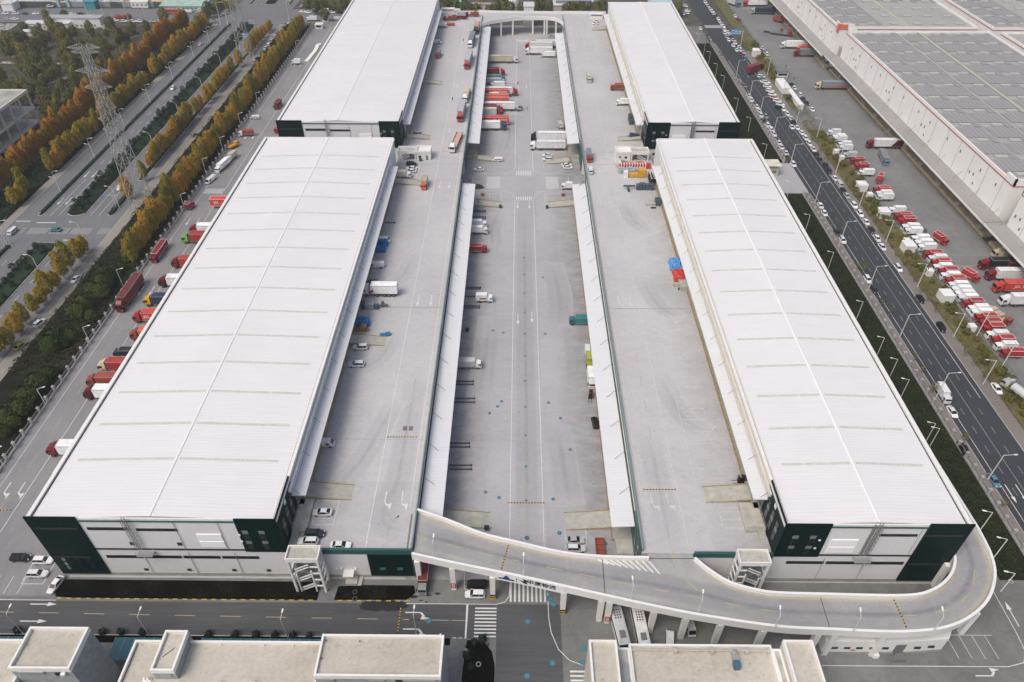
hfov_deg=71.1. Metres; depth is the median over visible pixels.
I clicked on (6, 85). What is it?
scrub tree
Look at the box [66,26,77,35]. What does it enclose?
scrub tree
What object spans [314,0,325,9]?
tree
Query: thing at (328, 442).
van
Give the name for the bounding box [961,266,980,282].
box truck
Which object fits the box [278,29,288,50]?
gold tree
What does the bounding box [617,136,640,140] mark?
dock ramp
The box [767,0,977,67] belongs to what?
logistics block
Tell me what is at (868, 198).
olive bush
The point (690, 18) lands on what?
ground
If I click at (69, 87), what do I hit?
scrub tree
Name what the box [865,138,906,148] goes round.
articulated lorry
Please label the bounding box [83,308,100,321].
green tree
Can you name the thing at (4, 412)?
green tree
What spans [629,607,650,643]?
bus
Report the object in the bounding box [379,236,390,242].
van
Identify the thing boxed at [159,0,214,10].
site shed
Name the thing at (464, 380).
dock rail
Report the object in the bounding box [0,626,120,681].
office building
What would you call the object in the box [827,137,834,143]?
olive bush
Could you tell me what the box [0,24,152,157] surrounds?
building plot
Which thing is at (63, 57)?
scrub tree
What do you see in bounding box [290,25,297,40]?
gold tree
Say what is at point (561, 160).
dock ramp
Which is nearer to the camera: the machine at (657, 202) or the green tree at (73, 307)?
the green tree at (73, 307)
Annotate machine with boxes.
[359,300,387,309]
[623,182,653,191]
[629,168,645,177]
[645,197,660,208]
[673,280,688,290]
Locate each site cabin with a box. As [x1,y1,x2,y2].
[855,180,868,191]
[865,192,873,198]
[876,207,891,218]
[899,240,917,252]
[924,268,934,276]
[936,288,955,302]
[966,323,976,332]
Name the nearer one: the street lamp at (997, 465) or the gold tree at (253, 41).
the street lamp at (997, 465)
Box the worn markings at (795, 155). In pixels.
[3,67,1022,494]
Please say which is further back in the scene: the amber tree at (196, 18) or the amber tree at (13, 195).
the amber tree at (196, 18)
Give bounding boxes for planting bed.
[0,579,494,681]
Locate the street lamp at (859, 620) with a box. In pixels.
[852,607,861,631]
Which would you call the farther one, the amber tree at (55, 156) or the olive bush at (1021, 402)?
the amber tree at (55, 156)
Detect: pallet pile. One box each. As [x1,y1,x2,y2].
[627,133,639,136]
[628,113,634,124]
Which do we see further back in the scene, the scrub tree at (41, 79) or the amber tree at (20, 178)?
the scrub tree at (41, 79)
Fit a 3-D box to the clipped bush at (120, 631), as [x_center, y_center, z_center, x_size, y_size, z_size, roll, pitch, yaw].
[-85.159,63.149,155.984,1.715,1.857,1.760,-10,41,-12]
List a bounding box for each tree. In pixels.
[0,28,12,45]
[0,43,7,53]
[0,67,7,81]
[0,76,4,88]
[0,81,14,88]
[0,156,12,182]
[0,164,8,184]
[0,311,25,334]
[0,326,15,346]
[0,333,8,356]
[0,403,18,422]
[0,421,11,436]
[2,45,13,54]
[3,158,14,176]
[3,413,21,427]
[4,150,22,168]
[4,185,21,205]
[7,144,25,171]
[7,396,34,417]
[9,31,22,48]
[9,82,21,88]
[9,384,39,402]
[10,300,30,324]
[11,57,22,69]
[11,165,30,193]
[13,41,26,56]
[13,182,25,198]
[14,76,26,87]
[15,30,23,43]
[15,97,23,105]
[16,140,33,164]
[17,22,28,29]
[17,60,27,73]
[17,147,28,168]
[20,82,36,96]
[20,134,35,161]
[21,30,28,39]
[21,60,31,73]
[22,90,34,104]
[23,40,37,55]
[23,62,38,78]
[23,292,39,312]
[24,371,51,392]
[25,49,40,63]
[26,36,43,51]
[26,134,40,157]
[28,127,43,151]
[29,25,43,35]
[30,287,47,304]
[33,269,54,296]
[34,31,48,48]
[34,86,46,101]
[35,60,49,72]
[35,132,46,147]
[36,89,51,102]
[37,73,49,83]
[37,76,46,86]
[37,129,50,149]
[38,362,57,379]
[39,147,54,170]
[39,331,62,351]
[40,9,48,16]
[40,30,52,40]
[40,51,51,67]
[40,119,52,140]
[41,98,51,105]
[41,104,52,117]
[42,14,52,27]
[42,67,57,79]
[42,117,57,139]
[43,328,63,342]
[44,18,54,33]
[45,270,61,287]
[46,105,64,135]
[48,250,69,279]
[49,61,60,73]
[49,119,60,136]
[49,139,65,161]
[49,150,61,167]
[50,96,63,112]
[52,87,61,96]
[53,22,64,30]
[53,240,75,270]
[54,29,63,42]
[54,49,63,58]
[54,78,69,91]
[54,135,68,156]
[55,36,63,47]
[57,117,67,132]
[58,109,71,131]
[58,335,69,347]
[59,9,67,14]
[59,25,70,36]
[59,34,75,49]
[59,39,70,50]
[59,54,68,65]
[59,134,73,155]
[60,89,73,102]
[60,96,66,105]
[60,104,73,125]
[62,61,74,71]
[62,131,76,148]
[63,327,80,341]
[65,84,74,93]
[65,301,89,320]
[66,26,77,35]
[66,73,79,87]
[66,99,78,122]
[66,238,85,260]
[67,54,79,67]
[67,62,81,78]
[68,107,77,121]
[69,129,81,145]
[71,48,80,63]
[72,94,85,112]
[72,122,83,140]
[72,293,93,310]
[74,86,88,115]
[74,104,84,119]
[75,38,87,53]
[75,119,90,138]
[75,233,89,253]
[77,51,92,66]
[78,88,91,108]
[79,73,92,83]
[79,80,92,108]
[80,117,91,134]
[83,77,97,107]
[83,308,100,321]
[84,20,95,34]
[84,280,98,293]
[87,46,99,57]
[87,116,98,131]
[88,108,101,129]
[88,281,110,297]
[92,34,101,44]
[92,271,113,291]
[93,56,103,67]
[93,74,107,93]
[95,100,106,118]
[95,109,106,125]
[95,264,115,283]
[96,37,106,45]
[97,95,112,118]
[98,44,110,59]
[101,28,108,35]
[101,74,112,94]
[102,16,115,28]
[103,60,107,68]
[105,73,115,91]
[105,96,117,112]
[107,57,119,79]
[108,26,122,44]
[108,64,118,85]
[108,264,121,277]
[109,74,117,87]
[109,92,121,110]
[111,26,124,43]
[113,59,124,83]
[115,86,126,102]
[115,92,123,106]
[117,173,133,198]
[117,261,126,270]
[118,42,128,52]
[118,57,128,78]
[118,84,130,99]
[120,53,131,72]
[120,237,139,261]
[120,251,132,262]
[122,32,129,40]
[122,229,139,251]
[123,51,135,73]
[125,85,133,97]
[126,73,138,92]
[126,79,134,92]
[128,21,136,33]
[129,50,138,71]
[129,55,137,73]
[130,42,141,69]
[130,226,145,248]
[133,219,150,242]
[134,75,144,89]
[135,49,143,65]
[136,160,147,179]
[136,209,153,234]
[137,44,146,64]
[137,71,145,83]
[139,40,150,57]
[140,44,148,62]
[141,20,150,31]
[141,71,148,84]
[141,204,158,231]
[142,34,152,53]
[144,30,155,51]
[144,152,154,166]
[144,196,161,223]
[146,146,158,162]
[147,58,159,74]
[147,140,160,156]
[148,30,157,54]
[150,52,160,69]
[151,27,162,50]
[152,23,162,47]
[153,138,162,154]
[153,198,166,221]
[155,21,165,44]
[155,132,168,152]
[156,6,168,20]
[156,182,173,209]
[156,197,169,214]
[157,56,164,68]
[158,53,166,65]
[158,173,176,201]
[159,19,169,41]
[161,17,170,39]
[161,46,169,64]
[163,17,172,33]
[163,43,173,61]
[163,129,174,145]
[166,127,175,139]
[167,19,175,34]
[167,40,176,54]
[167,119,178,137]
[168,177,181,200]
[170,33,180,54]
[170,114,182,135]
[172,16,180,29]
[172,168,190,190]
[172,173,184,192]
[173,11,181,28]
[175,30,185,46]
[175,35,183,51]
[175,111,186,128]
[175,114,184,131]
[175,162,189,185]
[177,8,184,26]
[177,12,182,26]
[177,107,190,125]
[178,101,192,122]
[180,29,187,43]
[180,156,194,181]
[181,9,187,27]
[182,31,190,45]
[184,101,193,119]
[185,161,197,175]
[187,27,194,38]
[188,23,196,39]
[188,152,201,173]
[189,96,200,113]
[191,143,204,166]
[193,15,202,32]
[193,20,200,35]
[195,93,203,108]
[195,140,207,163]
[196,136,209,156]
[197,12,205,28]
[200,8,209,17]
[201,0,212,16]
[201,12,208,25]
[201,85,209,101]
[202,17,207,29]
[202,130,215,150]
[203,135,213,154]
[204,81,215,97]
[209,129,216,146]
[210,75,219,90]
[210,123,221,145]
[212,0,222,15]
[213,115,224,135]
[214,67,225,84]
[214,72,222,88]
[215,110,226,132]
[218,0,225,8]
[221,113,230,131]
[222,64,229,77]
[223,0,232,10]
[223,68,228,82]
[223,110,234,127]
[225,55,234,73]
[225,106,235,120]
[226,64,232,76]
[227,102,239,121]
[228,92,241,115]
[233,48,242,66]
[233,91,242,111]
[237,87,247,106]
[239,95,246,110]
[241,86,250,105]
[242,78,252,99]
[243,39,252,53]
[243,74,253,94]
[247,33,256,51]
[247,74,256,92]
[250,30,258,47]
[252,67,261,86]
[253,75,260,90]
[254,29,261,41]
[254,60,264,80]
[256,27,264,39]
[259,52,270,69]
[260,25,266,37]
[260,58,269,76]
[261,67,268,81]
[264,22,270,32]
[267,51,275,67]
[267,56,275,73]
[268,45,276,65]
[272,45,278,60]
[275,35,283,55]
[276,46,282,59]
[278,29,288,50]
[283,31,291,48]
[286,26,294,39]
[290,18,297,36]
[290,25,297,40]
[293,16,301,31]
[295,14,303,30]
[302,0,310,8]
[310,0,319,14]
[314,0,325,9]
[320,6,329,20]
[328,0,338,9]
[335,1,344,13]
[338,0,349,7]
[439,0,449,7]
[450,0,460,7]
[460,3,468,10]
[463,0,473,10]
[471,3,482,10]
[490,0,500,10]
[497,0,507,10]
[504,1,515,10]
[516,1,524,10]
[532,0,540,10]
[537,0,545,9]
[545,1,553,10]
[560,3,570,10]
[570,2,576,10]
[577,0,585,10]
[590,0,600,10]
[597,0,607,7]
[600,5,607,11]
[674,0,683,13]
[880,296,886,305]
[901,255,909,265]
[930,381,939,392]
[961,433,970,441]
[964,343,973,355]
[973,353,982,365]
[983,369,992,379]
[1000,496,1010,506]
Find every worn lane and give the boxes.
[466,315,501,399]
[482,212,506,247]
[492,112,518,158]
[514,208,540,545]
[540,262,572,327]
[542,424,585,506]
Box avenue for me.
[0,0,299,363]
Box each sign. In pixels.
[731,29,743,45]
[834,46,842,67]
[836,23,848,32]
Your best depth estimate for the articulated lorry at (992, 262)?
260.85 m
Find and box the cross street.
[0,8,345,22]
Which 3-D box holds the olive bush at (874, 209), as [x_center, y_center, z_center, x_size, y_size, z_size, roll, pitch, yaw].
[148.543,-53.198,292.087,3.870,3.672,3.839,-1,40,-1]
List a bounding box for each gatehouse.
[315,22,323,28]
[769,167,779,174]
[774,68,789,76]
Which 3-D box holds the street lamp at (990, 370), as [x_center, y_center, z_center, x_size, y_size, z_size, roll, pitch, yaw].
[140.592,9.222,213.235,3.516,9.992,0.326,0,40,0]
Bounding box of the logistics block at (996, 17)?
[937,0,1023,37]
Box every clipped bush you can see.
[11,626,22,633]
[97,627,106,635]
[116,627,124,635]
[137,627,145,635]
[203,629,211,637]
[230,629,238,637]
[251,630,259,637]
[271,629,278,638]
[289,630,296,638]
[305,631,311,638]
[462,649,472,660]
[471,638,477,645]
[478,633,486,643]
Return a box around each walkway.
[0,24,217,233]
[0,24,285,380]
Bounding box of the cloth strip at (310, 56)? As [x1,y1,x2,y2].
[305,43,321,61]
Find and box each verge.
[0,24,211,223]
[713,0,1023,428]
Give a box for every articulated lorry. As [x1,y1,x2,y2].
[45,439,72,456]
[83,383,108,400]
[85,371,115,385]
[97,356,125,370]
[113,272,144,311]
[129,325,145,340]
[132,308,155,323]
[143,292,165,306]
[158,273,177,287]
[171,255,189,268]
[181,230,205,243]
[189,222,210,231]
[363,281,397,296]
[456,99,465,121]
[463,49,472,68]
[467,31,475,47]
[473,21,479,33]
[481,120,506,130]
[482,107,502,114]
[483,101,520,111]
[483,104,502,111]
[485,86,517,95]
[486,67,504,75]
[488,54,517,63]
[525,41,552,48]
[525,46,552,54]
[529,139,565,150]
[531,130,565,140]
[533,39,555,47]
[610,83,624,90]
[727,0,740,6]
[743,0,767,6]
[746,62,763,73]
[750,7,775,14]
[780,40,808,48]
[793,48,818,56]
[795,44,812,49]
[814,80,849,89]
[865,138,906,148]
[977,256,1016,270]
[983,267,1023,280]
[990,247,1004,255]
[991,279,1023,293]
[997,292,1023,306]
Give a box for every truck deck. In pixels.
[288,11,490,568]
[555,11,771,555]
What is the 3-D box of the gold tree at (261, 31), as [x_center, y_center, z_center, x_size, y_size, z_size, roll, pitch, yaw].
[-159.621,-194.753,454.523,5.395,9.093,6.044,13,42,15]
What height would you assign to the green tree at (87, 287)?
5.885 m
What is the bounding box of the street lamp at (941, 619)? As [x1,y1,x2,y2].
[933,606,943,630]
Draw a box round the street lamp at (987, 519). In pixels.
[980,510,992,529]
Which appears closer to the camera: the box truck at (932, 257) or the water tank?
the box truck at (932, 257)
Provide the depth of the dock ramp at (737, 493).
172.37 m
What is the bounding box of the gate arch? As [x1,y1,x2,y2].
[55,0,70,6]
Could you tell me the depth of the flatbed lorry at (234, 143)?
339.32 m
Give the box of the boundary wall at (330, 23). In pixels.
[315,21,337,25]
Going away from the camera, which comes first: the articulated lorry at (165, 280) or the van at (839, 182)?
the articulated lorry at (165, 280)
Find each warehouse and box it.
[22,137,397,576]
[275,0,441,163]
[604,2,740,163]
[652,138,975,581]
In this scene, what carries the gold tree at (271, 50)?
on the shrub strip at (11, 382)
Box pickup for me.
[956,441,970,456]
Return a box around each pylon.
[67,43,153,212]
[225,0,255,67]
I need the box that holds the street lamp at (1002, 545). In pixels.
[994,536,1007,556]
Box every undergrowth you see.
[0,23,180,184]
[0,26,207,223]
[8,23,310,373]
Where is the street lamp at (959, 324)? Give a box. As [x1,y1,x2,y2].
[953,312,965,336]
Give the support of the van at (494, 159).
on the dock ramp at (484, 158)
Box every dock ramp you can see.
[306,481,354,499]
[349,333,386,345]
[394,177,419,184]
[407,133,430,139]
[422,79,442,84]
[443,509,489,527]
[473,199,500,206]
[477,154,501,161]
[545,157,569,163]
[548,199,573,207]
[564,509,611,529]
[591,26,606,30]
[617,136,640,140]
[702,483,751,502]
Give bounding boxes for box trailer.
[209,196,226,207]
[482,115,508,123]
[484,87,508,92]
[484,93,508,95]
[484,96,508,100]
[998,249,1011,255]
[1006,258,1021,266]
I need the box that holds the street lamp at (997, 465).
[987,454,1017,479]
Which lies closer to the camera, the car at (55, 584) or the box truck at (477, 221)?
the car at (55, 584)
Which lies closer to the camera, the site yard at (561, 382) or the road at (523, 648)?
the road at (523, 648)
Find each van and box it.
[7,226,17,234]
[205,174,216,183]
[250,115,259,118]
[320,437,334,447]
[371,261,384,268]
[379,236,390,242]
[434,39,441,43]
[466,579,486,589]
[492,157,502,161]
[584,344,590,353]
[588,166,592,173]
[665,629,674,643]
[686,620,695,636]
[836,179,843,186]
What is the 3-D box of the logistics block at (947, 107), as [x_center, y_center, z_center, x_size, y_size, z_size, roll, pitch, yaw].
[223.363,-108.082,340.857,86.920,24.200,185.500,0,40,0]
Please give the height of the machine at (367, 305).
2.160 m
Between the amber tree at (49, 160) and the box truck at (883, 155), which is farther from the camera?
the box truck at (883, 155)
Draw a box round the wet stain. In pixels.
[359,593,440,611]
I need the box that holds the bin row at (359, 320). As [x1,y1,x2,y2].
[354,316,369,326]
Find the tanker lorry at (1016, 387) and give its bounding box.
[999,377,1023,405]
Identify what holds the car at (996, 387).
on the road at (1001, 436)
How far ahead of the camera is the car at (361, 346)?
212.63 m
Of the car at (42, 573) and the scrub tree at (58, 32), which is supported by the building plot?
the scrub tree at (58, 32)
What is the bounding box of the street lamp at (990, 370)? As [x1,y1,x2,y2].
[983,359,996,383]
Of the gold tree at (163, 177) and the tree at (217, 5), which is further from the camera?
the tree at (217, 5)
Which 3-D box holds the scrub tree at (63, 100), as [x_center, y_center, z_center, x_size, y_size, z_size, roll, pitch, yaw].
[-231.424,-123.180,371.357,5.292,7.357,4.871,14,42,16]
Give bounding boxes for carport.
[0,636,23,638]
[109,637,161,659]
[201,638,320,640]
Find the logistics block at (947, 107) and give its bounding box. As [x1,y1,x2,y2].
[824,28,1023,237]
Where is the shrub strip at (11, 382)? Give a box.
[0,26,308,464]
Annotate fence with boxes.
[0,23,313,470]
[710,40,785,162]
[725,0,1023,384]
[802,191,1023,554]
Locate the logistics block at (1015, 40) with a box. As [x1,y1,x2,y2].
[1000,32,1023,52]
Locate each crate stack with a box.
[375,244,385,252]
[377,237,387,246]
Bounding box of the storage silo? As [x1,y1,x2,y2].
[509,0,518,10]
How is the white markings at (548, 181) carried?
on the avenue
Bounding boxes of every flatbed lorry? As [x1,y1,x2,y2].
[114,13,131,19]
[227,140,239,148]
[443,15,456,20]
[448,132,462,152]
[461,88,470,102]
[466,11,478,16]
[763,28,783,35]
[770,29,791,36]
[773,16,788,22]
[990,305,1013,325]
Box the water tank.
[623,170,627,177]
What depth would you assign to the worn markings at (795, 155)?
282.17 m
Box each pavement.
[714,43,1023,545]
[745,51,1023,449]
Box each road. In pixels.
[0,600,563,681]
[688,0,1023,531]
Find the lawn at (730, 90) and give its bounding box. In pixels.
[696,43,1023,579]
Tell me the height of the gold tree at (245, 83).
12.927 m
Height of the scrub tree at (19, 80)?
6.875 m
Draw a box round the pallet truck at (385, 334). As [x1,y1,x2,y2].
[380,330,389,335]
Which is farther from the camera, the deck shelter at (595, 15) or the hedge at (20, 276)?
the deck shelter at (595, 15)
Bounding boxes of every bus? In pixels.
[610,604,630,647]
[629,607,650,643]
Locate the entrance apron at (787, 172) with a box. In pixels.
[774,163,808,192]
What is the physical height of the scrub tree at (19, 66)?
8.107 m
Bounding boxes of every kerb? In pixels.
[0,0,294,307]
[0,25,1023,636]
[57,598,409,601]
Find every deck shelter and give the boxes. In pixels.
[441,7,454,13]
[590,12,602,18]
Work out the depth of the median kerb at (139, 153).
336.57 m
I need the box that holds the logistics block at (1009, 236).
[983,191,1023,267]
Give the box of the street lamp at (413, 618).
[413,605,416,634]
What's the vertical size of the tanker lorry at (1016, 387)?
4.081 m
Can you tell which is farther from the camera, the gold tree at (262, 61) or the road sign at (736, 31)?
the road sign at (736, 31)
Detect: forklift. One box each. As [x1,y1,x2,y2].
[588,389,592,400]
[737,474,746,483]
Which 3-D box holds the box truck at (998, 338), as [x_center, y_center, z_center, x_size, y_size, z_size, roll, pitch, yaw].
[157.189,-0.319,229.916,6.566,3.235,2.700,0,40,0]
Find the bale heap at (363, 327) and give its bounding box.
[355,323,368,331]
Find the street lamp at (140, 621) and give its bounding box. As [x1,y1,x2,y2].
[137,606,149,635]
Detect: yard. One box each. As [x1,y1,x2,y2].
[0,25,334,595]
[0,26,1023,681]
[69,26,930,583]
[724,0,1023,387]
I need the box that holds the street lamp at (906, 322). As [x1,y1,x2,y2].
[899,313,920,337]
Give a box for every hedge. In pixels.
[0,243,55,305]
[0,244,10,256]
[39,23,230,212]
[67,25,253,212]
[108,192,128,213]
[143,52,246,173]
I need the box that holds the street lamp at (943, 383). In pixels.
[936,372,960,396]
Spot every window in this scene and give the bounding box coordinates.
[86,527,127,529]
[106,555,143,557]
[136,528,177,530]
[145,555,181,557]
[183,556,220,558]
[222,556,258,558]
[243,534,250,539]
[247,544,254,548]
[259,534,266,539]
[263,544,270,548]
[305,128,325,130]
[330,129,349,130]
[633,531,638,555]
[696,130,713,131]
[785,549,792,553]
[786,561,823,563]
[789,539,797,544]
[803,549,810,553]
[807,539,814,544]
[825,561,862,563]
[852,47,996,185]
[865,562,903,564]
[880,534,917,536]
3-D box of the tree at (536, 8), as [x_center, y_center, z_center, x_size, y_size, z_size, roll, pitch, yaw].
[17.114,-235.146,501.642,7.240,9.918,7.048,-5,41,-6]
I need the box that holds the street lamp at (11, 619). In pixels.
[6,604,22,633]
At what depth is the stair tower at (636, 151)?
306.86 m
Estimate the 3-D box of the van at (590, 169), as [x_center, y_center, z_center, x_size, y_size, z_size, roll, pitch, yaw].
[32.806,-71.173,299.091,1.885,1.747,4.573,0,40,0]
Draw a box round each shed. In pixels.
[0,0,20,10]
[21,20,71,29]
[23,29,36,37]
[46,15,103,27]
[82,0,99,8]
[130,0,150,7]
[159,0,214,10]
[471,2,495,10]
[523,2,533,26]
[553,0,568,10]
[555,0,590,10]
[648,0,671,1]
[751,48,760,56]
[775,78,791,93]
[787,89,804,109]
[817,630,951,662]
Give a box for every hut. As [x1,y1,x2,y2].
[416,145,431,159]
[615,146,630,160]
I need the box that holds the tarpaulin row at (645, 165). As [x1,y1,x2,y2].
[617,162,650,168]
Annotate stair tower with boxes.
[284,545,329,591]
[397,146,416,159]
[630,147,649,160]
[727,549,771,588]
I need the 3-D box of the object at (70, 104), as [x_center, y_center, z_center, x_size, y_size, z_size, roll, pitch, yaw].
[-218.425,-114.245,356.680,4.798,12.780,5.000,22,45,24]
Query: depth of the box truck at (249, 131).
348.06 m
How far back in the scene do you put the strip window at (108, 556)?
162.20 m
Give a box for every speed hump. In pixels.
[387,436,416,436]
[397,606,401,632]
[501,545,508,569]
[508,502,545,502]
[643,489,675,489]
[894,600,907,628]
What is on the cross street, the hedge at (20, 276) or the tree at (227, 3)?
the tree at (227, 3)
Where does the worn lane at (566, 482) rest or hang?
on the site yard at (561, 382)
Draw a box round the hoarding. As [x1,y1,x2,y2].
[18,0,211,6]
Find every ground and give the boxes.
[0,0,222,2]
[0,0,1023,429]
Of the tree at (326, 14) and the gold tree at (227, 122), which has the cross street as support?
the tree at (326, 14)
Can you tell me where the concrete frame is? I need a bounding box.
[0,89,41,154]
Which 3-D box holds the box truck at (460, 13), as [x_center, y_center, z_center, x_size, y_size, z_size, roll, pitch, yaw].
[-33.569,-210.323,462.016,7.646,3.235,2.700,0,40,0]
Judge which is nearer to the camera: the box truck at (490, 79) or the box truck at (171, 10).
the box truck at (490, 79)
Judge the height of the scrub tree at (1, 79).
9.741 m
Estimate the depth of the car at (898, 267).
261.62 m
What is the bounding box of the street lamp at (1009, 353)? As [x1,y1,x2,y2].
[1002,341,1016,365]
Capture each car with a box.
[9,552,31,562]
[13,340,27,350]
[26,568,48,578]
[32,318,46,327]
[32,555,53,564]
[46,575,64,593]
[49,227,61,231]
[70,275,81,282]
[297,536,318,544]
[304,528,324,538]
[312,507,332,516]
[330,540,351,547]
[348,360,364,367]
[352,343,367,350]
[406,161,416,165]
[406,168,416,172]
[465,588,484,598]
[474,167,483,170]
[475,184,483,188]
[542,153,551,156]
[542,157,551,160]
[563,165,572,169]
[565,535,584,544]
[566,543,585,552]
[591,416,598,428]
[791,160,796,166]
[802,134,808,140]
[806,140,812,145]
[817,202,823,208]
[821,210,827,215]
[822,162,828,168]
[826,167,832,173]
[833,228,840,235]
[839,187,846,193]
[839,235,846,243]
[843,192,849,198]
[850,201,857,208]
[856,209,863,216]
[862,218,869,224]
[863,274,871,283]
[867,226,875,232]
[869,285,877,293]
[873,235,880,241]
[878,243,885,250]
[893,263,902,271]
[915,294,924,302]
[936,321,946,331]
[946,406,957,417]
[986,473,1000,487]
[990,383,1002,393]
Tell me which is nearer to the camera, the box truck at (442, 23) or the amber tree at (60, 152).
the amber tree at (60, 152)
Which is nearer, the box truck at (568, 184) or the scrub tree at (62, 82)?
the box truck at (568, 184)
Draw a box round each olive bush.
[818,131,826,137]
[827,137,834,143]
[832,153,839,159]
[839,159,848,166]
[855,174,865,180]
[866,196,872,201]
[872,206,878,213]
[883,215,889,221]
[904,248,913,255]
[912,261,920,266]
[919,263,929,272]
[946,302,959,314]
[956,319,967,327]
[962,327,972,334]
[977,343,985,350]
[980,357,990,364]
[982,350,990,356]
[993,366,1007,374]
[1003,390,1019,402]
[1018,398,1023,408]
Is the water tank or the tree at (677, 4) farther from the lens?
the tree at (677, 4)
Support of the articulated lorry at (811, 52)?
on the yard at (924, 200)
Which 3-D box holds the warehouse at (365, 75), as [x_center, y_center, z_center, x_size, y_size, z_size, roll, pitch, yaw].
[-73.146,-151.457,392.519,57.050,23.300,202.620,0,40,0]
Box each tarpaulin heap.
[668,257,681,270]
[672,268,684,281]
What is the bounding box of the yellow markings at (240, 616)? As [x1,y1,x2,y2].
[0,46,976,620]
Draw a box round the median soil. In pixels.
[0,0,293,306]
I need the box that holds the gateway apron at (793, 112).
[785,107,822,129]
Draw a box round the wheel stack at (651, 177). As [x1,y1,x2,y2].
[648,172,655,185]
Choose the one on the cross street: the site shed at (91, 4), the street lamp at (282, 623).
the site shed at (91, 4)
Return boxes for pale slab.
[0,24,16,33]
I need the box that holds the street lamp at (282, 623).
[280,608,287,637]
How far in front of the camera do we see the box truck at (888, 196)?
300.02 m
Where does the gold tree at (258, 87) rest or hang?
on the shrub strip at (11, 382)
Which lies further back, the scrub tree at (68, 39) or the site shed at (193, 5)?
the site shed at (193, 5)
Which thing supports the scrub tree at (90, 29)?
on the building plot
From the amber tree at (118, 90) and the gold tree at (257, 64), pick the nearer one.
the amber tree at (118, 90)
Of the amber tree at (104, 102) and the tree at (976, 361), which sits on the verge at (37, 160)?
the amber tree at (104, 102)
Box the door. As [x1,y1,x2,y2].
[892,645,906,651]
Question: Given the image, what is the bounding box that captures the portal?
[765,159,781,174]
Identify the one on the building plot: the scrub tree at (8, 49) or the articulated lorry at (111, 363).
the scrub tree at (8, 49)
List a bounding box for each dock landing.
[291,497,314,538]
[615,527,633,555]
[738,500,766,538]
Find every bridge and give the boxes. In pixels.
[409,462,996,656]
[479,10,605,36]
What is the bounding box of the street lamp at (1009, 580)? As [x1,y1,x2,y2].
[1000,570,1015,591]
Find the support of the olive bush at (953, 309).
on the verge at (728, 13)
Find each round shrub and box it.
[0,276,8,283]
[0,293,6,299]
[7,262,18,271]
[15,259,23,265]
[22,262,30,269]
[31,242,39,248]
[37,245,47,253]
[71,198,80,206]
[80,196,90,204]
[82,191,89,196]
[97,170,104,177]
[106,168,115,175]
[106,174,113,180]
[206,64,212,70]
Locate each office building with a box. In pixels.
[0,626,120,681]
[118,630,448,681]
[583,640,825,681]
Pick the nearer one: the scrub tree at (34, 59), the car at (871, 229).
the car at (871, 229)
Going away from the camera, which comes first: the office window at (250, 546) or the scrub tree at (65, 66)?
the office window at (250, 546)
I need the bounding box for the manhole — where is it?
[547,595,552,601]
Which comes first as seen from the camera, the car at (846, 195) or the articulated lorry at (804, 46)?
the car at (846, 195)
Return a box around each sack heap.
[613,158,620,167]
[617,166,644,173]
[621,159,643,162]
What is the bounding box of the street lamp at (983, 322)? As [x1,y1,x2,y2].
[976,311,989,335]
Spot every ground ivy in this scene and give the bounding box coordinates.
[59,580,316,597]
[337,585,410,598]
[463,643,488,681]
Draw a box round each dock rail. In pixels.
[449,446,469,447]
[449,464,471,465]
[449,468,471,469]
[450,442,469,443]
[454,397,474,398]
[454,401,474,402]
[456,380,473,381]
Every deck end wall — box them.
[286,547,415,585]
[693,551,773,580]
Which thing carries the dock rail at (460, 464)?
on the site yard at (561, 382)
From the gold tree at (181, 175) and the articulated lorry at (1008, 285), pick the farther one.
the gold tree at (181, 175)
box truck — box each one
[112,346,131,355]
[149,239,167,262]
[157,8,184,13]
[183,201,194,209]
[214,156,230,172]
[227,150,237,161]
[238,128,253,136]
[273,98,281,109]
[291,58,300,64]
[306,15,317,20]
[395,169,411,178]
[416,562,429,594]
[420,175,427,189]
[435,49,440,57]
[438,21,447,27]
[454,11,465,15]
[458,357,481,369]
[470,243,486,252]
[471,225,487,234]
[472,218,486,226]
[476,292,492,302]
[485,77,504,83]
[486,74,504,78]
[490,81,504,85]
[541,51,554,57]
[557,120,564,130]
[561,181,572,189]
[569,314,587,325]
[585,148,592,161]
[585,351,592,368]
[586,72,591,82]
[586,365,594,388]
[616,98,629,105]
[826,128,841,135]
[831,133,845,137]
[833,135,847,142]
[837,140,851,146]
[838,143,853,151]
[842,151,857,158]
[849,156,864,163]
[853,162,869,169]
[857,168,875,176]
[872,185,890,192]
[874,189,892,196]
[875,172,884,183]
[876,192,894,200]
[878,148,889,165]
[888,205,906,214]
[892,211,912,219]
[896,215,916,224]
[900,222,920,230]
[903,226,923,234]
[910,233,930,240]
[914,238,933,244]
[916,242,937,251]
[921,249,943,258]
[926,253,948,262]
[929,257,951,265]
[931,262,953,271]
[932,230,949,245]
[935,381,953,403]
[936,266,959,275]
[939,270,961,280]
[943,275,966,283]
[946,280,969,287]
[950,284,972,290]
[953,288,975,297]
[955,292,979,302]
[960,297,984,308]
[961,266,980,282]
[966,303,990,312]
[969,307,993,316]
[973,312,998,321]
[977,317,1002,327]
[980,322,1005,332]
[984,329,1009,338]
[989,334,1015,343]
[992,340,1019,351]
[999,347,1023,358]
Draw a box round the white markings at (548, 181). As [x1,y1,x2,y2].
[0,25,1023,681]

